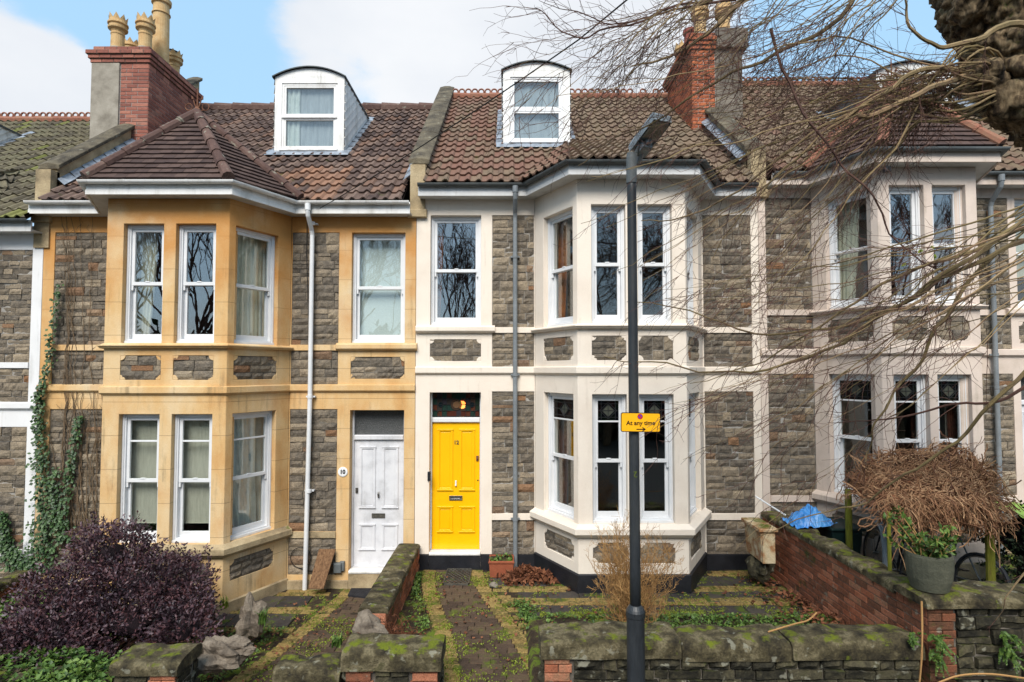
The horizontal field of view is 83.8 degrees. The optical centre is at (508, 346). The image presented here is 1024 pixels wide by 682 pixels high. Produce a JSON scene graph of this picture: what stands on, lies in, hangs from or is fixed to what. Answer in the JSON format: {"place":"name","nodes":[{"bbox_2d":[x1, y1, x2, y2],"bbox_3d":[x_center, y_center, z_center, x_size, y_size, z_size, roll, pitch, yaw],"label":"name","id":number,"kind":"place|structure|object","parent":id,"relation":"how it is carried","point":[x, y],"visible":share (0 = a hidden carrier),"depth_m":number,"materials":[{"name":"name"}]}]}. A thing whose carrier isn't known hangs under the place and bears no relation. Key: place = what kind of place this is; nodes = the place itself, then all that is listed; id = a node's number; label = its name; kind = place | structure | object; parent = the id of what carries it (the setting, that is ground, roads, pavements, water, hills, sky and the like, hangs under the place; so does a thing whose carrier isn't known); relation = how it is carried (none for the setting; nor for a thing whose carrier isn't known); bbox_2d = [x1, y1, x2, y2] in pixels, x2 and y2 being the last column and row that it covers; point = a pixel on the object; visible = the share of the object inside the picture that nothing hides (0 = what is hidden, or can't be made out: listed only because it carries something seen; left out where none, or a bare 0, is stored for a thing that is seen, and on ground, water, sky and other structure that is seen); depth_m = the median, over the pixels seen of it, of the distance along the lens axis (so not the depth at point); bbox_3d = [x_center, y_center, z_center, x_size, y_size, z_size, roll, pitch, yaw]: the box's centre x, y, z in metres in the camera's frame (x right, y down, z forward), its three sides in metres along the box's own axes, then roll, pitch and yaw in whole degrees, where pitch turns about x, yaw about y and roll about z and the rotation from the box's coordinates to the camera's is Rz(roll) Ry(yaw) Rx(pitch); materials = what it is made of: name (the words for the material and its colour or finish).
{"place":"outdoors","nodes":[
{"label":"outdoors","id":0,"kind":"place"},
{"bbox_2d":[3,588,357,681],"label":"garden soil","id":1,"kind":"structure","parent":0,"point":[314,602],"depth_m":7.23,"materials":[{"name":"brown soil"}]},
{"bbox_2d":[0,666,113,681],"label":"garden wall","id":2,"kind":"structure","parent":1,"relation":"on","point":[17,671],"depth_m":5.51,"materials":[{"name":"stone"}]},
{"bbox_2d":[0,645,123,681],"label":"ground ivy","id":3,"kind":"object","parent":2,"relation":"on","point":[74,670],"visible":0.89,"depth_m":5.53,"materials":[{"name":"green plant"}]},
{"bbox_2d":[0,591,133,662],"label":"ground ivy","id":4,"kind":"object","parent":1,"relation":"on","point":[2,606],"visible":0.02,"depth_m":8.00,"materials":[{"name":"green plant"}]},
{"bbox_2d":[0,510,229,669],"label":"purple bush","id":5,"kind":"object","parent":1,"relation":"on","point":[93,615],"visible":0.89,"depth_m":6.39,"materials":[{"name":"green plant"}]},
{"bbox_2d":[109,642,202,681],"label":"garden wall","id":6,"kind":"structure","parent":1,"relation":"on","point":[149,662],"depth_m":5.37,"materials":[{"name":"stone"}]},
{"bbox_2d":[197,634,249,673],"bbox_3d":[-3.013,3.218,5.980,0.557,0.355,0.420,1,-2,-20],"label":"garden rock","id":7,"kind":"object","parent":1,"relation":"on","point":[219,653],"visible":0.83,"depth_m":5.86,"materials":[{"name":"grey stone"}]},
{"bbox_2d":[228,637,255,655],"bbox_3d":[-2.818,3.148,5.977,0.360,0.192,0.174,0,-2,0],"label":"garden rock","id":8,"kind":"object","parent":7,"relation":"on","point":[243,646],"visible":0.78,"depth_m":5.93,"materials":[{"name":"grey stone"}]},
{"bbox_2d":[162,625,287,681],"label":"weeds","id":9,"kind":"object","parent":1,"relation":"on","point":[231,671],"visible":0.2,"depth_m":6.80,"materials":[{"name":"green plant"}]},
{"bbox_2d":[235,591,268,639],"bbox_3d":[-3.096,3.258,6.876,0.324,0.598,0.343,0,-2,0],"label":"garden rock","id":10,"kind":"object","parent":1,"relation":"on","point":[247,626],"visible":0.84,"depth_m":6.80,"materials":[{"name":"grey stone"}]},
{"bbox_2d":[255,606,269,624],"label":"grass tuft","id":11,"kind":"object","parent":10,"relation":"on","point":[262,618],"visible":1,"depth_m":6.78,"materials":[{"name":"green plant"}]},
{"bbox_2d":[201,600,356,681],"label":"leaf litter","id":12,"kind":"object","parent":1,"relation":"on","point":[301,640],"visible":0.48,"depth_m":7.19,"materials":[{"name":"brown plant"}]},
{"bbox_2d":[272,652,344,681],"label":"garden wall","id":13,"kind":"structure","parent":1,"relation":"on","point":[324,667],"depth_m":5.37,"materials":[{"name":"stone"}]},
{"bbox_2d":[326,631,342,647],"bbox_3d":[-1.771,2.958,5.762,0.237,0.152,0.192,1,-2,-15],"label":"grass tuft","id":14,"kind":"object","parent":13,"relation":"on","point":[337,642],"visible":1,"depth_m":5.77,"materials":[{"name":"green plant"}]},
{"bbox_2d":[308,549,335,588],"bbox_3d":[-2.837,3.371,8.666,0.315,0.509,0.314,0,-2,0],"label":"wooden plank","id":15,"kind":"object","parent":1,"relation":"on","point":[322,566],"visible":1,"depth_m":8.65,"materials":[{"name":"brown wood"}]},
{"bbox_2d":[358,543,419,631],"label":"brick wall","id":16,"kind":"structure","parent":1,"relation":"on","point":[387,595],"depth_m":7.27,"materials":[{"name":"stone"}]},
{"bbox_2d":[169,589,330,633],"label":"paving","id":17,"kind":"structure","parent":0,"point":[280,610],"depth_m":8.03,"materials":[{"name":"beige stone"}]},
{"bbox_2d":[215,593,228,608],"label":"grass tuft","id":18,"kind":"object","parent":17,"relation":"on","point":[225,604],"visible":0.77,"depth_m":7.38,"materials":[{"name":"green plant"}]},
{"bbox_2d":[200,596,312,627],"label":"paving","id":19,"kind":"structure","parent":0,"point":[273,619],"depth_m":7.84,"materials":[{"name":"grey stone"}]},
{"bbox_2d":[227,589,350,681],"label":"path","id":20,"kind":"structure","parent":0,"point":[270,656],"depth_m":7.07,"materials":[{"name":"beige stone"}]},
{"bbox_2d":[249,597,364,681],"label":"path","id":21,"kind":"structure","parent":0,"point":[349,605],"depth_m":7.25,"materials":[{"name":"stone"}]},
{"bbox_2d":[206,593,354,681],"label":"moss","id":22,"kind":"object","parent":21,"relation":"on","point":[313,625],"visible":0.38,"depth_m":7.39,"materials":[{"name":"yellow plant"}]},
{"bbox_2d":[348,588,370,597],"bbox_3d":[-2.060,3.717,8.589,0.720,0.035,0.340,0,-2,0],"label":"door mat","id":23,"kind":"object","parent":21,"relation":"on","point":[359,592],"depth_m":8.59,"materials":[{"name":"grey rubber"}]},
{"bbox_2d":[421,570,528,681],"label":"path edging","id":24,"kind":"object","parent":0,"point":[439,616],"depth_m":7.12,"materials":[{"name":"beige stone"}]},
{"bbox_2d":[401,571,528,681],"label":"moss","id":25,"kind":"object","parent":24,"relation":"on","point":[449,627],"visible":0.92,"depth_m":6.65,"materials":[{"name":"green plant"}]},
{"bbox_2d":[0,0,957,225],"label":"sky","id":26,"kind":"structure","parent":0,"point":[388,51],"materials":[{"name":"blue"}]},
{"bbox_2d":[435,570,529,681],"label":"path","id":27,"kind":"structure","parent":0,"point":[457,598],"depth_m":6.65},
{"bbox_2d":[443,568,471,584],"bbox_3d":[-0.757,3.409,8.461,0.385,0.030,0.624,0,-2,0],"label":"door grate","id":28,"kind":"object","parent":27,"relation":"on","point":[462,577],"visible":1,"depth_m":8.44,"materials":[{"name":"metal"}]},
{"bbox_2d":[394,570,839,681],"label":"garden soil","id":29,"kind":"structure","parent":0,"point":[533,647],"depth_m":6.84,"materials":[{"name":"brown soil"}]},
{"bbox_2d":[340,633,445,681],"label":"garden wall","id":30,"kind":"structure","parent":29,"relation":"on","point":[377,657],"depth_m":5.29,"materials":[{"name":"stone"}]},
{"bbox_2d":[357,614,429,634],"bbox_3d":[-1.258,3.203,6.131,1.091,0.686,1.036,0,-2,0],"label":"dead fern","id":31,"kind":"object","parent":29,"relation":"on","point":[398,631],"visible":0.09,"depth_m":6.39,"materials":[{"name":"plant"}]},
{"bbox_2d":[402,572,432,634],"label":"weeds","id":32,"kind":"object","parent":29,"relation":"on","point":[415,587],"visible":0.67,"depth_m":7.43,"materials":[{"name":"green plant"}]},
{"bbox_2d":[489,582,497,587],"bbox_3d":[-0.211,3.395,8.132,0.119,0.088,0.108,2,-3,-33],"label":"pebble","id":33,"kind":"object","parent":29,"relation":"on","point":[493,584],"visible":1,"depth_m":8.10,"materials":[{"name":"stone"}]},
{"bbox_2d":[506,597,544,630],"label":"weeds","id":34,"kind":"object","parent":29,"relation":"on","point":[526,612],"visible":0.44,"depth_m":7.23,"materials":[{"name":"green plant"}]},
{"bbox_2d":[496,563,560,586],"bbox_3d":[0.261,3.333,8.360,0.978,0.329,0.669,0,-2,0],"label":"leaf heap","id":35,"kind":"object","parent":29,"relation":"on","point":[529,573],"visible":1,"depth_m":8.26,"materials":[{"name":"brown plant"}]},
{"bbox_2d":[409,573,821,668],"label":"leaf litter","id":36,"kind":"object","parent":29,"relation":"on","point":[595,612],"visible":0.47,"depth_m":7.23,"materials":[{"name":"brown plant"}]},
{"bbox_2d":[569,508,690,622],"bbox_3d":[1.302,2.551,6.290,1.275,1.512,1.178,0,-2,0],"label":"bare shrub","id":37,"kind":"object","parent":29,"relation":"on","point":[622,600],"visible":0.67,"depth_m":6.28,"materials":[{"name":"brown plant"}]},
{"bbox_2d":[538,601,826,620],"bbox_3d":[2.130,3.327,7.046,3.508,0.085,1.018,0,-2,0],"label":"moss","id":38,"kind":"object","parent":29,"relation":"on","point":[600,613],"visible":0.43,"depth_m":7.09,"materials":[{"name":"green plant"}]},
{"bbox_2d":[543,613,825,618],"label":"edging stones","id":39,"kind":"object","parent":29,"relation":"on","point":[753,614],"visible":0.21,"depth_m":7.03,"materials":[{"name":"grey stone"}]},
{"bbox_2d":[545,611,836,627],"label":"weeds","id":40,"kind":"object","parent":29,"relation":"on","point":[731,617],"visible":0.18,"depth_m":6.79,"materials":[{"name":"green plant"}]},
{"bbox_2d":[537,621,925,681],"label":"garden wall","id":41,"kind":"structure","parent":29,"relation":"on","point":[582,651],"depth_m":5.30,"materials":[{"name":"stone"}]},
{"bbox_2d":[768,612,816,632],"bbox_3d":[2.650,2.559,5.279,0.592,0.103,0.065,1,-2,-20],"label":"fallen branch","id":42,"kind":"object","parent":41,"relation":"on","point":[812,616],"visible":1,"depth_m":5.25,"materials":[{"name":"wood"}]},
{"bbox_2d":[908,632,925,649],"bbox_3d":[3.733,2.693,5.223,0.142,0.162,0.069,0,-2,0],"label":"wall fern","id":43,"kind":"object","parent":41,"relation":"attached to","point":[913,641],"depth_m":5.23,"materials":[{"name":"green plant"}]},
{"bbox_2d":[918,601,922,681],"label":"fallen branch","id":44,"kind":"object","parent":41,"relation":"attached to","point":[921,659],"visible":1,"depth_m":5.02,"materials":[{"name":"wood"}]},
{"bbox_2d":[722,577,849,624],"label":"leaf litter","id":45,"kind":"object","parent":29,"relation":"on","point":[808,606],"visible":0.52,"depth_m":7.37,"materials":[{"name":"brown plant"}]},
{"bbox_3d":[-1.533,3.369,6.042,0.412,0.384,0.859,0,-2,0],"label":"wall rubble","id":46,"kind":"object","parent":29,"relation":"on","visible":0},
{"bbox_2d":[352,609,388,633],"bbox_3d":[-1.466,2.920,5.935,0.396,0.324,0.278,-1,-3,27],"label":"loose stone","id":47,"kind":"object","parent":46,"relation":"on","point":[367,621],"visible":0.68,"depth_m":5.89,"materials":[{"name":"grey stone"}]},
{"bbox_2d":[489,570,799,605],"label":"paving","id":48,"kind":"structure","parent":0,"point":[734,601],"depth_m":7.67,"materials":[{"name":"grey stone"}]},
{"bbox_2d":[488,552,514,577],"bbox_3d":[-0.110,3.273,8.590,0.389,0.313,0.332,0,-2,0],"label":"planter trough","id":49,"kind":"object","parent":48,"relation":"on","point":[500,563],"visible":0.99,"depth_m":8.45,"materials":[{"name":"ceramic"}]},
{"bbox_2d":[741,517,777,583],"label":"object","id":50,"kind":"object","parent":48,"relation":"on","point":[761,569],"visible":0.91,"depth_m":8.04,"materials":[{"name":"beige stone"}]},
{"bbox_2d":[488,576,812,617],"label":"paving","id":51,"kind":"structure","parent":0,"point":[726,581],"depth_m":7.74,"materials":[{"name":"grey stone"}]},
{"bbox_2d":[529,573,802,615],"bbox_3d":[2.077,3.390,7.848,3.586,0.030,1.504,0,-2,0],"label":"moss","id":52,"kind":"object","parent":51,"relation":"on","point":[682,603],"visible":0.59,"depth_m":7.62,"materials":[{"name":"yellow plant"}]},
{"bbox_2d":[936,553,1018,680],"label":"garden soil","id":53,"kind":"structure","parent":0,"point":[1001,577],"depth_m":7.77,"materials":[{"name":"brown soil"}]},
{"bbox_2d":[761,511,908,625],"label":"brick wall","id":54,"kind":"structure","parent":53,"relation":"on","point":[845,583],"depth_m":6.94,"materials":[{"name":"brick"}]},
{"bbox_2d":[755,496,785,515],"bbox_3d":[3.734,2.268,8.141,0.417,0.233,0.023,-2,-3,38],"label":"white cane","id":55,"kind":"object","parent":54,"relation":"on","point":[769,505],"visible":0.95,"depth_m":8.14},
{"bbox_2d":[780,504,836,528],"bbox_3d":[4.202,2.358,8.013,0.540,0.278,0.520,0,-2,0],"label":"plastic sheet","id":56,"kind":"object","parent":54,"relation":"on","point":[819,519],"visible":0.9,"depth_m":7.85,"materials":[{"name":"blue plastic"}]},
{"bbox_2d":[811,517,865,553],"bbox_3d":[4.598,2.821,8.004,0.470,0.699,0.640,0,-2,0],"label":"wheelie bin","id":57,"kind":"object","parent":53,"relation":"on","point":[836,531],"visible":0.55,"depth_m":7.74,"materials":[{"name":"black plastic"}]},
{"bbox_2d":[713,59,1023,578],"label":"terraced house","id":58,"kind":"structure","parent":53,"relation":"on","point":[980,173],"depth_m":8.84,"materials":[{"name":"paint"}]},
{"bbox_2d":[828,190,872,308],"bbox_3d":[5.225,-1.437,8.602,0.254,1.700,0.725,1,-3,-24],"label":"window","id":59,"kind":"structure","parent":58,"relation":"in","point":[836,276],"depth_m":8.81,"materials":[{"name":"white glass"}]},
{"bbox_2d":[832,374,871,496],"bbox_3d":[5.186,1.310,8.464,0.160,1.800,0.705,1,-3,-24],"label":"window","id":60,"kind":"structure","parent":58,"relation":"in","point":[838,454],"depth_m":8.69,"materials":[{"name":"white glass"}]},
{"bbox_2d":[889,187,923,303],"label":"window","id":61,"kind":"structure","parent":58,"relation":"in","point":[910,206],"depth_m":8.23,"materials":[{"name":"white glass"}]},
{"bbox_2d":[894,375,926,467],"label":"window","id":62,"kind":"structure","parent":58,"relation":"in","point":[918,422],"depth_m":8.12,"materials":[{"name":"white glass"}]},
{"bbox_2d":[941,201,947,295],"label":"window","id":63,"kind":"structure","parent":58,"relation":"in","point":[945,280],"depth_m":8.89,"materials":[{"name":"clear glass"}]},
{"bbox_2d":[932,187,965,303],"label":"window","id":64,"kind":"structure","parent":58,"relation":"in","point":[947,192],"depth_m":8.24,"materials":[{"name":"white glass"}]},
{"bbox_2d":[937,375,967,460],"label":"window","id":65,"kind":"structure","parent":58,"relation":"in","point":[953,415],"depth_m":8.13,"materials":[{"name":"white glass"}]},
{"bbox_2d":[1014,200,1023,307],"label":"window","id":66,"kind":"structure","parent":58,"relation":"in","point":[1017,203],"depth_m":9.32,"materials":[{"name":"white glass"}]},
{"bbox_2d":[1022,405,1023,458],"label":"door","id":67,"kind":"structure","parent":58,"relation":"in","point":[1022,405],"depth_m":9.10,"materials":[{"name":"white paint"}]},
{"bbox_2d":[875,518,887,566],"bbox_3d":[4.618,2.584,7.048,0.096,0.912,0.162,0,-2,0],"label":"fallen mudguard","id":68,"kind":"object","parent":53,"relation":"on","point":[884,546],"visible":0.42,"depth_m":6.99,"materials":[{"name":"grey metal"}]},
{"bbox_2d":[863,505,912,575],"bbox_3d":[4.945,2.641,7.350,0.552,1.027,1.670,-1,-3,26],"label":"bicycle","id":69,"kind":"object","parent":53,"relation":"on","point":[896,566],"visible":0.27,"depth_m":7.69,"materials":[{"name":"metal"}]},
{"bbox_2d":[828,429,1023,580],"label":"vine pergola","id":70,"kind":"object","parent":53,"relation":"on","point":[921,494],"visible":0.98,"depth_m":6.67,"materials":[{"name":"brown plant"}]},
{"bbox_2d":[892,520,1010,582],"bbox_3d":[5.475,2.635,7.207,0.567,1.027,1.714,0,-2,0],"label":"bicycle","id":71,"kind":"object","parent":53,"relation":"on","point":[964,557],"visible":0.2,"depth_m":6.89,"materials":[{"name":"rubber"}]},
{"bbox_2d":[961,495,1023,583],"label":"evergreen hedge","id":72,"kind":"object","parent":53,"relation":"on","point":[1013,546],"visible":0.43,"depth_m":6.89,"materials":[{"name":"green plant"}]},
{"bbox_2d":[995,500,1023,517],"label":"plastic cover","id":73,"kind":"object","parent":72,"relation":"on","point":[1019,512],"visible":0.36,"depth_m":6.91,"materials":[{"name":"plastic"}]},
{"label":"garden soil","id":74,"kind":"structure","parent":0,"visible":0},
{"bbox_2d":[0,570,37,604],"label":"brick wall","id":75,"kind":"structure","parent":74,"relation":"on","point":[9,579],"depth_m":8.40,"materials":[{"name":"stone"}]},
{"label":"pavement","id":76,"kind":"structure","parent":0,"visible":0},
{"bbox_2d":[626,112,671,681],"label":"street lamp","id":77,"kind":"object","parent":76,"relation":"on","point":[635,613],"visible":0.89,"depth_m":5.06,"materials":[{"name":"grey metal"}]},
{"bbox_2d":[621,412,660,431],"bbox_3d":[1.164,0.670,5.094,0.353,0.176,0.131,0,-2,0],"label":"parking sign","id":78,"kind":"object","parent":77,"relation":"attached to","point":[635,422],"visible":0.98,"depth_m":5.03,"materials":[{"name":"metal"}]},
{"bbox_2d":[447,0,1023,631],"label":"street tree","id":79,"kind":"object","parent":76,"relation":"on","point":[983,40],"visible":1,"depth_m":4.38,"materials":[{"name":"brown plant"}]},
{"bbox_2d":[939,673,1023,681],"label":"fallen branch","id":80,"kind":"object","parent":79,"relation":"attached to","point":[952,677],"visible":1,"depth_m":4.89,"materials":[{"name":"brown wood"}]},
{"label":"ground","id":81,"kind":"structure","parent":0,"visible":0},
{"bbox_2d":[0,112,89,577],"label":"terraced house","id":82,"kind":"structure","parent":81,"relation":"on","point":[29,144],"depth_m":9.04,"materials":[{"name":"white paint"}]},
{"bbox_2d":[23,0,453,614],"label":"terraced house","id":83,"kind":"structure","parent":81,"relation":"on","point":[249,304],"depth_m":8.93,"materials":[{"name":"stone"}]},
{"bbox_2d":[0,216,102,572],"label":"climbing ivy","id":84,"kind":"object","parent":83,"relation":"attached to","point":[16,560],"visible":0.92,"depth_m":8.85,"materials":[{"name":"green plant"}]},
{"bbox_2d":[119,414,159,542],"bbox_3d":[-5.185,1.854,8.146,0.570,1.800,0.247,0,-2,0],"label":"window","id":85,"kind":"structure","parent":83,"relation":"in","point":[140,432],"depth_m":8.20,"materials":[{"name":"white glass"}]},
{"bbox_2d":[124,225,163,342],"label":"window","id":86,"kind":"structure","parent":83,"relation":"in","point":[142,243],"depth_m":8.23,"materials":[{"name":"white glass"}]},
{"bbox_2d":[171,414,211,542],"bbox_3d":[-4.444,1.854,8.147,0.567,1.800,0.248,0,-2,0],"label":"window","id":87,"kind":"structure","parent":83,"relation":"in","point":[193,432],"depth_m":8.20,"materials":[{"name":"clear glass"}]},
{"bbox_2d":[176,225,215,342],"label":"window","id":88,"kind":"structure","parent":83,"relation":"in","point":[183,336],"depth_m":8.19,"materials":[{"name":"white glass"}]},
{"bbox_2d":[230,411,271,540],"bbox_3d":[-3.906,1.867,8.482,0.254,1.800,0.758,-1,-3,28],"label":"window","id":89,"kind":"structure","parent":83,"relation":"in","point":[252,430],"depth_m":8.66,"materials":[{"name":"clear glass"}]},
{"bbox_2d":[234,227,274,344],"bbox_3d":[-3.910,-0.881,8.583,0.254,1.700,0.738,-1,-3,28],"label":"window","id":90,"kind":"structure","parent":83,"relation":"in","point":[255,302],"depth_m":8.76,"materials":[{"name":"white glass"}]},
{"bbox_2d":[352,234,404,342],"bbox_3d":[-2.071,-0.934,9.209,0.849,1.759,0.210,0,-2,0],"label":"window","id":91,"kind":"structure","parent":83,"relation":"in","point":[378,259],"depth_m":9.29,"materials":[{"name":"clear glass"}]},
{"bbox_2d":[353,440,403,566],"bbox_3d":[-2.071,2.483,9.070,0.783,1.989,0.087,0,-2,0],"label":"door","id":92,"kind":"structure","parent":83,"relation":"in","point":[378,464],"depth_m":9.07,"materials":[{"name":"white paint"}]},
{"bbox_2d":[320,0,626,207],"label":"telephone wire","id":93,"kind":"object","parent":83,"relation":"attached to","point":[617,7],"visible":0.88,"depth_m":5.99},
{"bbox_2d":[415,2,768,593],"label":"terraced house","id":94,"kind":"structure","parent":81,"relation":"on","point":[521,447],"depth_m":8.95,"materials":[{"name":"beige paint"}]},
{"bbox_2d":[431,217,480,324],"bbox_3d":[-0.842,-1.210,9.242,0.845,1.759,0.254,0,-2,0],"label":"window","id":95,"kind":"structure","parent":94,"relation":"in","point":[437,223],"depth_m":9.18,"materials":[{"name":"white glass"}]},
{"bbox_2d":[432,422,479,548],"bbox_3d":[-0.842,2.205,9.081,0.755,1.989,0.087,0,-2,0],"label":"door","id":96,"kind":"structure","parent":94,"relation":"in","point":[455,445],"depth_m":9.08,"materials":[{"name":"yellow paint"}]},
{"bbox_2d":[547,209,572,326],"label":"window","id":97,"kind":"structure","parent":94,"relation":"in","point":[561,219],"depth_m":8.84,"materials":[{"name":"white wood"}]},
{"bbox_2d":[548,393,573,519],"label":"window","id":98,"kind":"structure","parent":94,"relation":"in","point":[560,405],"depth_m":8.72,"materials":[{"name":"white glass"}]},
{"bbox_2d":[591,206,624,322],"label":"window","id":99,"kind":"structure","parent":94,"relation":"in","point":[620,317],"depth_m":8.20,"materials":[{"name":"white wood"}]},
{"bbox_2d":[592,394,626,522],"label":"window","id":100,"kind":"structure","parent":94,"relation":"in","point":[604,409],"depth_m":8.10,"materials":[{"name":"white wood"}]},
{"bbox_2d":[637,206,671,322],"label":"window","id":101,"kind":"structure","parent":94,"relation":"in","point":[652,209],"depth_m":8.20,"materials":[{"name":"white wood"}]},
{"bbox_2d":[639,394,673,522],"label":"window","id":102,"kind":"structure","parent":94,"relation":"in","point":[648,403],"depth_m":8.09,"materials":[{"name":"white wood"}]},
{"bbox_2d":[686,214,694,325],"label":"window","id":103,"kind":"structure","parent":94,"relation":"in","point":[689,240],"depth_m":8.84,"materials":[{"name":"white wood"}]},
{"bbox_2d":[689,393,696,516],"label":"window","id":104,"kind":"structure","parent":94,"relation":"in","point":[693,509],"depth_m":8.73,"materials":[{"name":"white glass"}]},
{"bbox_2d":[893,580,1023,681],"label":"garden wall","id":105,"kind":"structure","parent":81,"relation":"on","point":[963,614],"depth_m":5.32,"materials":[{"name":"stone"}]},
{"bbox_2d":[883,505,962,593],"bbox_3d":[4.075,1.952,5.541,0.646,0.800,0.543,1,-2,-18],"label":"plant pot","id":106,"kind":"object","parent":105,"relation":"on","point":[930,565],"visible":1,"depth_m":5.42,"materials":[{"name":"grey stone"}]},
{"bbox_2d":[927,634,957,677],"bbox_3d":[3.922,2.803,5.174,0.247,0.370,0.146,1,-2,-22],"label":"wall fern","id":107,"kind":"object","parent":105,"relation":"attached to","point":[939,641],"depth_m":5.19,"materials":[{"name":"green plant"}]},
{"bbox_2d":[998,631,1023,678],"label":"wall fern","id":108,"kind":"object","parent":105,"relation":"attached to","point":[1011,655],"depth_m":5.19,"materials":[{"name":"green plant"}]}
]}

